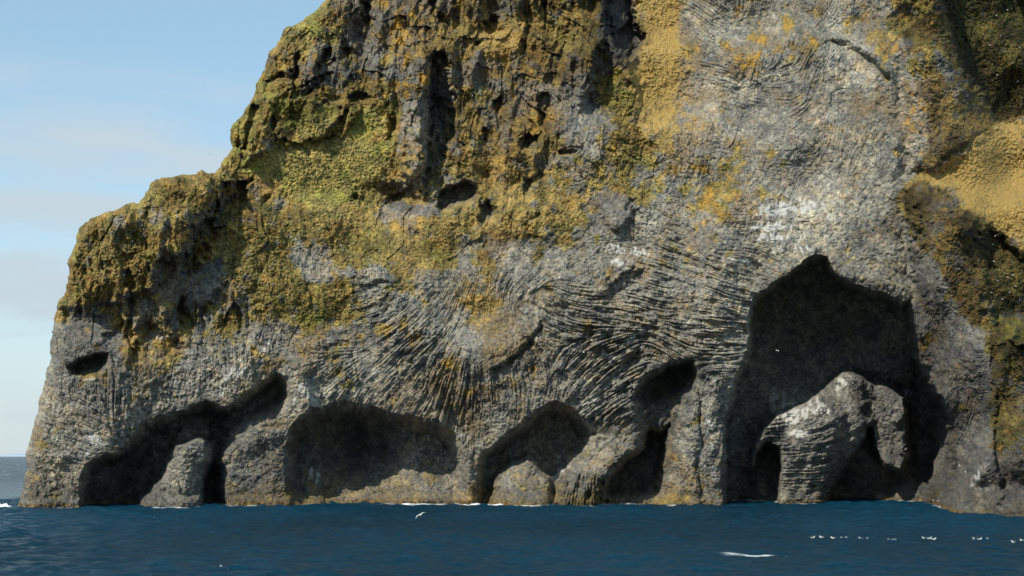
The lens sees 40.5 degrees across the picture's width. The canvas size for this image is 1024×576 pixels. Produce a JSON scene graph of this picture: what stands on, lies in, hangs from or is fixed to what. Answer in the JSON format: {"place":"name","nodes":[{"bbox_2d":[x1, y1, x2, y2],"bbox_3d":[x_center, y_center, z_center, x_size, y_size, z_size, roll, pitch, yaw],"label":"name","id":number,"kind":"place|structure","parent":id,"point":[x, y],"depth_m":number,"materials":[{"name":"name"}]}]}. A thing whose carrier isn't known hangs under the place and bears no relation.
{"place":"outdoors","nodes":[
{"label":"outdoors","id":0,"kind":"place"},
{"bbox_2d":[0,453,25,456],"bbox_3d":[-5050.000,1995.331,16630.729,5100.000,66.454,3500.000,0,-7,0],"label":"hill","id":1,"kind":"structure","parent":0,"point":[16,455],"depth_m":15329.90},
{"bbox_2d":[0,0,324,454],"label":"sky","id":2,"kind":"structure","parent":0,"point":[101,101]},
{"bbox_2d":[0,457,1023,575],"bbox_3d":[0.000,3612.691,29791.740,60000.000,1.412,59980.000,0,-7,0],"label":"sea","id":3,"kind":"structure","parent":0,"point":[747,537],"depth_m":146.87,"materials":[{"name":"liquid"}]},
{"bbox_2d":[18,0,1023,516],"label":"cliff","id":4,"kind":"structure","parent":0,"point":[832,190],"depth_m":266.97,"materials":[{"name":"grey stone"}]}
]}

